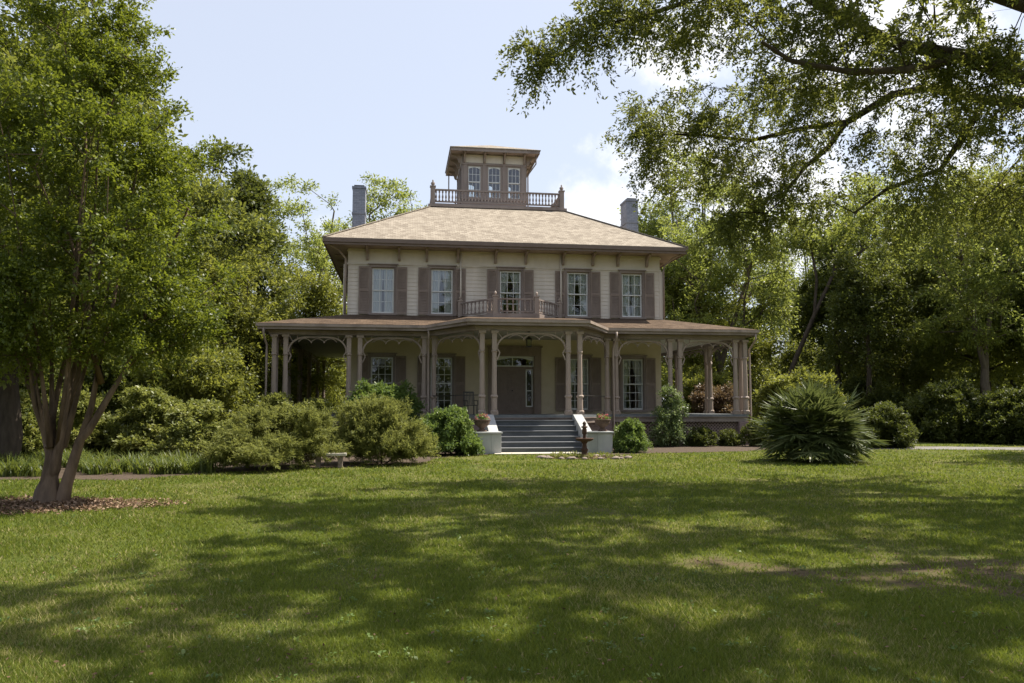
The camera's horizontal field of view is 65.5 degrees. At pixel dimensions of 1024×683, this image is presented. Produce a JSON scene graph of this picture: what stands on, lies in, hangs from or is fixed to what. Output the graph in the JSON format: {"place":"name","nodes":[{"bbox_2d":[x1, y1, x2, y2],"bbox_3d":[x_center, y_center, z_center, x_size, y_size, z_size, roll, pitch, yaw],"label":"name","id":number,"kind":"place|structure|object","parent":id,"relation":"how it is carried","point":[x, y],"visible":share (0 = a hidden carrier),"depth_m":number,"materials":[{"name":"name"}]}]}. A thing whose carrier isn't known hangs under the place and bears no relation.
{"place":"outdoors","nodes":[
{"label":"outdoors","id":0,"kind":"place"},
{"bbox_2d":[0,413,1023,682],"bbox_3d":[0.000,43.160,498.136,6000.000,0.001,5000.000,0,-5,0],"label":"lawn","id":1,"kind":"structure","parent":0,"point":[896,569],"depth_m":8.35,"materials":[{"name":"plant"}]},
{"bbox_2d":[1,181,59,242],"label":"oak tree","id":2,"kind":"object","parent":1,"relation":"on","point":[41,190],"depth_m":51.21,"materials":[{"name":"green plant"}]},
{"bbox_2d":[0,494,191,515],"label":"leaf litter","id":3,"kind":"object","parent":1,"relation":"on","point":[29,505],"visible":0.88,"depth_m":12.08,"materials":[{"name":"brown plant"}]},
{"bbox_2d":[0,0,249,503],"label":"crape myrtle","id":4,"kind":"object","parent":1,"relation":"on","point":[70,85],"visible":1,"depth_m":12.53,"materials":[{"name":"green plant"}]},
{"bbox_2d":[0,452,487,480],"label":"planting bed","id":5,"kind":"object","parent":1,"relation":"on","point":[128,476],"visible":0.13,"depth_m":19.75,"materials":[{"name":"brown soil"}]},
{"bbox_2d":[1,194,65,343],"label":"evergreen tree","id":6,"kind":"object","parent":5,"relation":"on","point":[27,242],"depth_m":35.44,"materials":[{"name":"green plant"}]},
{"bbox_2d":[18,347,89,417],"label":"shrub","id":7,"kind":"object","parent":5,"relation":"on","point":[28,404],"visible":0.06,"depth_m":25.60,"materials":[{"name":"green plant"}]},
{"bbox_2d":[19,388,92,456],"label":"azalea bush","id":8,"kind":"object","parent":5,"relation":"on","point":[32,439],"visible":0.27,"depth_m":22.85,"materials":[{"name":"green plant"}]},
{"bbox_2d":[39,388,144,457],"bbox_3d":[-13.152,2.551,25.024,3.666,2.213,3.785,2,-5,-22],"label":"azalea bush","id":9,"kind":"object","parent":5,"relation":"on","point":[83,403],"visible":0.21,"depth_m":24.26,"materials":[{"name":"green plant"}]},
{"bbox_2d":[0,0,191,458],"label":"oak tree","id":10,"kind":"object","parent":5,"relation":"on","point":[11,433],"visible":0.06,"depth_m":20.77,"materials":[{"name":"green plant"}]},
{"bbox_2d":[0,446,220,476],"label":"strap leaf border","id":11,"kind":"object","parent":5,"relation":"on","point":[30,465],"visible":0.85,"depth_m":18.34,"materials":[{"name":"green plant"}]},
{"bbox_2d":[82,384,183,456],"bbox_3d":[-11.883,2.520,25.273,4.163,2.324,4.033,0,-5,0],"label":"azalea bush","id":12,"kind":"object","parent":5,"relation":"on","point":[150,408],"visible":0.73,"depth_m":24.30,"materials":[{"name":"green plant"}]},
{"bbox_2d":[81,341,191,450],"bbox_3d":[-13.854,1.823,28.238,5.586,4.232,4.229,4,-6,-41],"label":"shrub","id":13,"kind":"object","parent":5,"relation":"on","point":[114,404],"visible":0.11,"depth_m":27.05,"materials":[{"name":"green plant"}]},
{"bbox_2d":[137,398,234,459],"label":"azalea bush","id":14,"kind":"object","parent":5,"relation":"on","point":[193,419],"visible":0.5,"depth_m":22.34,"materials":[{"name":"green plant"}]},
{"bbox_2d":[117,336,263,425],"bbox_3d":[-10.940,1.804,28.302,4.492,4.276,5.597,-3,-6,33],"label":"shrub","id":15,"kind":"object","parent":5,"relation":"on","point":[220,378],"visible":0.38,"depth_m":26.98,"materials":[{"name":"green plant"}]},
{"bbox_2d":[121,142,289,361],"bbox_3d":[-15.965,-2.541,35.974,11.174,14.306,9.829,-2,-5,21],"label":"oak tree","id":16,"kind":"object","parent":5,"relation":"on","point":[207,194],"visible":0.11,"depth_m":35.47,"materials":[{"name":"green plant"}]},
{"bbox_2d":[135,229,309,404],"bbox_3d":[-13.023,-0.359,35.306,8.959,9.920,8.721,-3,-6,33],"label":"young tree","id":17,"kind":"object","parent":5,"relation":"on","point":[256,311],"visible":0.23,"depth_m":34.78,"materials":[{"name":"green plant"}]},
{"bbox_2d":[178,134,298,355],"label":"tall tree","id":18,"kind":"object","parent":5,"relation":"on","point":[253,190],"visible":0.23,"depth_m":40.56,"materials":[{"name":"green plant"}]},
{"bbox_2d":[236,390,292,412],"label":"azalea bush","id":19,"kind":"object","parent":5,"relation":"on","point":[275,399],"visible":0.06,"depth_m":28.98,"materials":[{"name":"green plant"}]},
{"bbox_2d":[197,400,355,470],"bbox_3d":[-5.851,2.333,19.832,2.966,1.791,4.086,-3,-6,33],"label":"shrub","id":20,"kind":"object","parent":5,"relation":"on","point":[261,436],"visible":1,"depth_m":19.27,"materials":[{"name":"green plant"}]},
{"bbox_2d":[273,397,340,443],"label":"azalea bush","id":21,"kind":"object","parent":5,"relation":"on","point":[320,402],"visible":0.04,"depth_m":29.18,"materials":[{"name":"green plant"}]},
{"bbox_2d":[312,453,346,467],"bbox_3d":[-4.602,2.997,20.057,0.840,0.370,0.340,1,-5,-10],"label":"stone bench","id":22,"kind":"object","parent":5,"relation":"on","point":[340,463],"visible":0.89,"depth_m":19.93,"materials":[{"name":"stone"}]},
{"bbox_2d":[343,377,390,405],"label":"shrub","id":23,"kind":"object","parent":5,"relation":"on","point":[366,388],"visible":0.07,"depth_m":29.05,"materials":[{"name":"green plant"}]},
{"bbox_2d":[327,392,441,465],"bbox_3d":[-3.568,2.361,21.588,3.473,2.047,2.684,-4,-6,37],"label":"shrub","id":24,"kind":"object","parent":5,"relation":"on","point":[371,427],"visible":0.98,"depth_m":20.90,"materials":[{"name":"green plant"}]},
{"bbox_2d":[384,379,427,425],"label":"shrub","id":25,"kind":"object","parent":5,"relation":"on","point":[400,393],"visible":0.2,"depth_m":29.14,"materials":[{"name":"green plant"}]},
{"bbox_2d":[409,416,457,453],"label":"shrub","id":26,"kind":"object","parent":5,"relation":"on","point":[433,425],"visible":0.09,"depth_m":25.11,"materials":[{"name":"green plant"}]},
{"bbox_2d":[425,404,484,454],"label":"shrub","id":27,"kind":"object","parent":5,"relation":"on","point":[457,432],"visible":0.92,"depth_m":25.16,"materials":[{"name":"green plant"}]},
{"bbox_2d":[229,272,328,405],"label":"young tree","id":28,"kind":"object","parent":1,"relation":"on","point":[304,378],"visible":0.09,"depth_m":43.03,"materials":[{"name":"green plant"}]},
{"bbox_2d":[237,172,346,316],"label":"pecan tree","id":29,"kind":"object","parent":1,"relation":"on","point":[317,256],"visible":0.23,"depth_m":51.98,"materials":[{"name":"green plant"}]},
{"bbox_2d":[260,260,346,411],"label":"young tree","id":30,"kind":"object","parent":1,"relation":"on","point":[320,296],"visible":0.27,"depth_m":46.09,"materials":[{"name":"green plant"}]},
{"bbox_2d":[304,358,345,411],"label":"young tree","id":31,"kind":"object","parent":1,"relation":"on","point":[337,400],"visible":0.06,"depth_m":54.90,"materials":[{"name":"green plant"}]},
{"bbox_2d":[321,171,426,314],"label":"pecan tree","id":32,"kind":"object","parent":1,"relation":"on","point":[382,200],"visible":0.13,"depth_m":60.67,"materials":[{"name":"green plant"}]},
{"bbox_2d":[255,145,758,453],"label":"house","id":33,"kind":"structure","parent":1,"relation":"on","point":[448,304],"depth_m":33.97,"materials":[{"name":"beige"}]},
{"bbox_2d":[357,353,405,386],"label":"window","id":34,"kind":"structure","parent":33,"relation":"in","point":[399,376],"depth_m":33.26,"materials":[{"name":"brown paint"}]},
{"bbox_2d":[358,263,406,314],"bbox_3d":[-5.440,-2.186,33.564,2.011,2.170,0.330,1,-5,-8],"label":"window","id":35,"kind":"structure","parent":33,"relation":"in","point":[369,302],"depth_m":33.57,"materials":[{"name":"brown paint"}]},
{"bbox_2d":[417,353,464,411],"bbox_3d":[-2.985,1.734,33.582,2.012,2.460,0.330,1,-5,-8],"label":"window","id":36,"kind":"structure","parent":33,"relation":"in","point":[457,374],"depth_m":33.57,"materials":[{"name":"brown paint"}]},
{"bbox_2d":[418,265,465,315],"bbox_3d":[-2.985,-2.157,33.908,2.011,2.170,0.330,1,-5,-8],"label":"window","id":37,"kind":"structure","parent":33,"relation":"in","point":[428,292],"depth_m":33.91,"materials":[{"name":"brown paint"}]},
{"bbox_2d":[463,391,478,414],"bbox_3d":[-1.572,2.330,30.142,0.472,0.880,0.488,2,-5,-23],"label":"porch chair","id":38,"kind":"object","parent":33,"relation":"on","point":[466,401],"visible":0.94,"depth_m":30.28,"materials":[{"name":"metal"}]},
{"bbox_2d":[473,419,490,431],"bbox_3d":[-0.995,2.792,26.423,0.580,0.400,0.580,0,-5,0],"label":"garden urn","id":39,"kind":"object","parent":33,"relation":"on","point":[481,424],"visible":0.98,"depth_m":26.26,"materials":[{"name":"stone"}]},
{"bbox_2d":[475,413,489,419],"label":"flowering plant","id":40,"kind":"object","parent":39,"relation":"in","point":[484,416],"visible":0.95,"depth_m":26.34,"materials":[{"name":"pink plant"}]},
{"bbox_2d":[487,266,533,313],"bbox_3d":[-0.074,-2.123,34.316,2.010,2.170,0.330,1,-5,-8],"label":"window","id":41,"kind":"structure","parent":33,"relation":"in","point":[522,280],"depth_m":34.33,"materials":[{"name":"brown paint"}]},
{"bbox_2d":[497,369,523,413],"bbox_3d":[-0.081,2.138,33.968,1.210,1.900,0.150,1,-5,-8],"label":"door","id":42,"kind":"structure","parent":33,"relation":"in","point":[510,382],"depth_m":33.98,"materials":[{"name":"brown paint"}]},
{"bbox_2d":[525,336,531,346],"bbox_3d":[0.650,-0.082,30.564,0.240,0.598,0.240,1,-5,-8],"label":"hanging lantern","id":43,"kind":"object","parent":33,"relation":"hanging from","point":[528,338],"visible":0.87,"depth_m":30.50,"materials":[{"name":"metal"}]},
{"bbox_2d":[555,268,600,317],"bbox_3d":[2.858,-2.089,34.726,2.011,2.170,0.330,1,-5,-8],"label":"window","id":44,"kind":"structure","parent":33,"relation":"in","point":[588,281],"depth_m":34.74,"materials":[{"name":"brown paint"}]},
{"bbox_2d":[555,354,601,411],"bbox_3d":[2.858,1.803,34.401,2.011,2.460,0.330,1,-5,-8],"label":"window","id":45,"kind":"structure","parent":33,"relation":"in","point":[591,367],"depth_m":34.38,"materials":[{"name":"brown paint"}]},
{"bbox_2d":[594,419,610,430],"bbox_3d":[3.065,2.839,26.991,0.580,0.400,0.580,0,-5,0],"label":"garden urn","id":46,"kind":"object","parent":33,"relation":"on","point":[602,424],"visible":0.97,"depth_m":26.82,"materials":[{"name":"stone"}]},
{"bbox_2d":[596,413,612,418],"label":"flowering plant","id":47,"kind":"object","parent":46,"relation":"in","point":[601,416],"visible":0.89,"depth_m":26.98,"materials":[{"name":"pink plant"}]},
{"bbox_2d":[610,269,654,318],"bbox_3d":[5.274,-2.060,35.064,2.011,2.170,0.330,1,-5,-8],"label":"window","id":48,"kind":"structure","parent":33,"relation":"in","point":[643,301],"depth_m":35.07,"materials":[{"name":"brown paint"}]},
{"bbox_2d":[611,355,655,411],"bbox_3d":[5.274,1.831,34.739,2.010,2.460,0.330,1,-5,-8],"label":"window","id":49,"kind":"structure","parent":33,"relation":"in","point":[644,368],"depth_m":34.75,"materials":[{"name":"brown paint"}]},
{"bbox_2d":[0,468,1021,682],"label":"lawn weeds","id":50,"kind":"object","parent":1,"relation":"on","point":[483,635],"visible":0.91,"depth_m":5.56,"materials":[{"name":"green plant"}]},
{"bbox_2d":[0,458,1021,681],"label":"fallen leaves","id":51,"kind":"object","parent":1,"relation":"on","point":[323,644],"visible":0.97,"depth_m":5.37,"materials":[{"name":"brown plant"}]},
{"bbox_2d":[494,452,580,454],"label":"paving slab","id":52,"kind":"structure","parent":1,"relation":"on","point":[517,453],"depth_m":25.96,"materials":[{"name":"concrete"}]},
{"bbox_2d":[243,335,896,410],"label":"woodland","id":53,"kind":"object","parent":1,"relation":"on","point":[662,370],"depth_m":84.93,"materials":[{"name":"plant"}]},
{"bbox_2d":[261,374,1020,417],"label":"undergrowth","id":54,"kind":"object","parent":1,"relation":"on","point":[1019,383],"depth_m":54.48,"materials":[{"name":"green plant"}]},
{"bbox_2d":[608,445,765,454],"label":"path","id":55,"kind":"structure","parent":1,"relation":"on","point":[682,449],"depth_m":28.80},
{"bbox_2d":[612,417,652,452],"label":"shrub","id":56,"kind":"object","parent":55,"relation":"on","point":[634,439],"visible":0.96,"depth_m":26.71,"materials":[{"name":"green plant"}]},
{"bbox_2d":[647,384,693,446],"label":"rose bush","id":57,"kind":"object","parent":55,"relation":"on","point":[673,403],"visible":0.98,"depth_m":30.84,"materials":[{"name":"green plant"}]},
{"bbox_2d":[685,424,719,446],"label":"shrub","id":58,"kind":"object","parent":55,"relation":"on","point":[698,438],"visible":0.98,"depth_m":31.02,"materials":[{"name":"green plant"}]},
{"bbox_2d":[685,381,749,421],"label":"shrub","id":59,"kind":"object","parent":55,"relation":"on","point":[722,396],"visible":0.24,"depth_m":38.23,"materials":[{"name":"brown plant"}]},
{"bbox_2d":[716,428,742,445],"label":"shrub","id":60,"kind":"object","parent":55,"relation":"on","point":[729,437],"visible":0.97,"depth_m":31.35,"materials":[{"name":"green plant"}]},
{"bbox_2d":[738,416,774,446],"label":"shrub","id":61,"kind":"object","parent":55,"relation":"on","point":[746,435],"visible":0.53,"depth_m":31.15,"materials":[{"name":"green plant"}]},
{"bbox_2d":[617,149,776,371],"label":"pecan tree","id":62,"kind":"object","parent":1,"relation":"on","point":[650,228],"visible":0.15,"depth_m":54.27,"materials":[{"name":"green plant"}]},
{"bbox_2d":[662,363,755,412],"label":"shrub","id":63,"kind":"object","parent":1,"relation":"on","point":[691,380],"visible":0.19,"depth_m":44.24,"materials":[{"name":"green plant"}]},
{"bbox_2d":[661,280,784,417],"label":"young tree","id":64,"kind":"object","parent":1,"relation":"on","point":[762,350],"visible":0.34,"depth_m":50.84,"materials":[{"name":"green plant"}]},
{"bbox_2d":[656,174,801,374],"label":"pecan tree","id":65,"kind":"object","parent":1,"relation":"on","point":[768,288],"visible":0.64,"depth_m":49.18,"materials":[{"name":"green plant"}]},
{"bbox_2d":[492,0,1023,281],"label":"oak tree","id":66,"kind":"object","parent":1,"relation":"on","point":[991,60],"visible":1,"depth_m":15.92,"materials":[{"name":"green plant"}]},
{"bbox_2d":[723,281,828,416],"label":"evergreen tree","id":67,"kind":"object","parent":1,"relation":"on","point":[783,364],"visible":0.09,"depth_m":58.75,"materials":[{"name":"green plant"}]},
{"bbox_2d":[742,220,855,366],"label":"pecan tree","id":68,"kind":"object","parent":1,"relation":"on","point":[805,273],"visible":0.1,"depth_m":70.55,"materials":[{"name":"green plant"}]},
{"bbox_2d":[748,364,850,428],"bbox_3d":[12.684,2.781,36.027,4.834,3.591,4.043,-1,-5,8],"label":"shrub","id":69,"kind":"object","parent":1,"relation":"on","point":[783,382],"visible":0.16,"depth_m":35.73,"materials":[{"name":"green plant"}]},
{"bbox_2d":[745,371,890,463],"bbox_3d":[8.558,2.085,22.440,3.650,2.540,3.358,0,-5,0],"label":"palmetto shrub","id":70,"kind":"object","parent":1,"relation":"on","point":[811,423],"visible":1,"depth_m":21.72,"materials":[{"name":"green plant"}]},
{"bbox_2d":[785,241,865,394],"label":"tall tree","id":71,"kind":"object","parent":1,"relation":"on","point":[806,305],"visible":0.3,"depth_m":52.28,"materials":[{"name":"green plant"}]},
{"bbox_2d":[772,172,926,375],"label":"leaning tree","id":72,"kind":"object","parent":1,"relation":"on","point":[816,239],"visible":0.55,"depth_m":46.38,"materials":[{"name":"green plant"}]},
{"bbox_2d":[799,314,905,388],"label":"evergreen tree","id":73,"kind":"object","parent":1,"relation":"on","point":[826,368],"visible":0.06,"depth_m":66.73,"materials":[{"name":"green plant"}]},
{"bbox_2d":[799,170,931,351],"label":"pecan tree","id":74,"kind":"object","parent":1,"relation":"on","point":[886,263],"visible":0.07,"depth_m":52.81,"materials":[{"name":"green plant"}]},
{"bbox_2d":[816,233,925,399],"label":"tall tree","id":75,"kind":"object","parent":1,"relation":"on","point":[856,280],"visible":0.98,"depth_m":41.59,"materials":[{"name":"green plant"}]},
{"bbox_2d":[839,374,906,428],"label":"shrub","id":76,"kind":"object","parent":1,"relation":"on","point":[882,392],"visible":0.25,"depth_m":41.69,"materials":[{"name":"green plant"}]},
{"bbox_2d":[855,400,921,448],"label":"shrub","id":77,"kind":"object","parent":1,"relation":"on","point":[885,420],"visible":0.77,"depth_m":29.75,"materials":[{"name":"green plant"}]},
{"bbox_2d":[828,261,975,409],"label":"evergreen tree","id":78,"kind":"object","parent":1,"relation":"on","point":[904,381],"visible":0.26,"depth_m":48.28,"materials":[{"name":"green plant"}]},
{"bbox_2d":[868,173,1023,392],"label":"oak tree","id":79,"kind":"object","parent":1,"relation":"on","point":[952,353],"visible":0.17,"depth_m":45.12,"materials":[{"name":"green plant"}]},
{"bbox_2d":[899,376,994,442],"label":"shrub","id":80,"kind":"object","parent":1,"relation":"on","point":[935,416],"visible":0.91,"depth_m":34.65,"materials":[{"name":"green plant"}]},
{"bbox_2d":[906,310,1009,387],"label":"evergreen tree","id":81,"kind":"object","parent":1,"relation":"on","point":[957,371],"visible":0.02,"depth_m":70.37,"materials":[{"name":"green plant"}]},
{"bbox_2d":[894,164,1023,402],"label":"pecan tree","id":82,"kind":"object","parent":1,"relation":"on","point":[988,286],"visible":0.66,"depth_m":39.01,"materials":[{"name":"green plant"}]},
{"bbox_2d":[921,158,1023,379],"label":"oak tree","id":83,"kind":"object","parent":1,"relation":"on","point":[1019,353],"visible":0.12,"depth_m":43.20,"materials":[{"name":"green plant"}]},
{"bbox_2d":[950,309,1023,411],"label":"evergreen tree","id":84,"kind":"object","parent":1,"relation":"on","point":[973,373],"visible":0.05,"depth_m":57.69,"materials":[{"name":"green plant"}]},
{"bbox_2d":[967,383,1023,444],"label":"shrub","id":85,"kind":"object","parent":1,"relation":"on","point":[1000,423],"visible":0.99,"depth_m":33.13,"materials":[{"name":"green plant"}]},
{"bbox_2d":[0,0,1023,405],"label":"sky","id":86,"kind":"structure","parent":0,"point":[332,93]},
{"bbox_2d":[864,446,1023,449],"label":"driveway","id":87,"kind":"structure","parent":0,"point":[970,448],"depth_m":29.47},
{"label":"fountain bed","id":88,"kind":"structure","parent":0,"visible":0},
{"bbox_2d":[575,421,593,457],"bbox_3d":[2.182,2.957,23.958,0.550,1.100,0.550,0,-5,0],"label":"garden fountain","id":89,"kind":"object","parent":88,"relation":"on","point":[584,440],"visible":0.94,"depth_m":23.88,"materials":[{"name":"metal"}]},
{"bbox_2d":[546,455,622,458],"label":"bed litter","id":90,"kind":"object","parent":88,"relation":"on","point":[589,458],"visible":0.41,"depth_m":23.75,"materials":[{"name":"stone"}]},
{"bbox_2d":[550,450,624,458],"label":"ground cover","id":91,"kind":"object","parent":88,"relation":"on","point":[559,454],"visible":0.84,"depth_m":23.78,"materials":[{"name":"green plant"}]}
]}

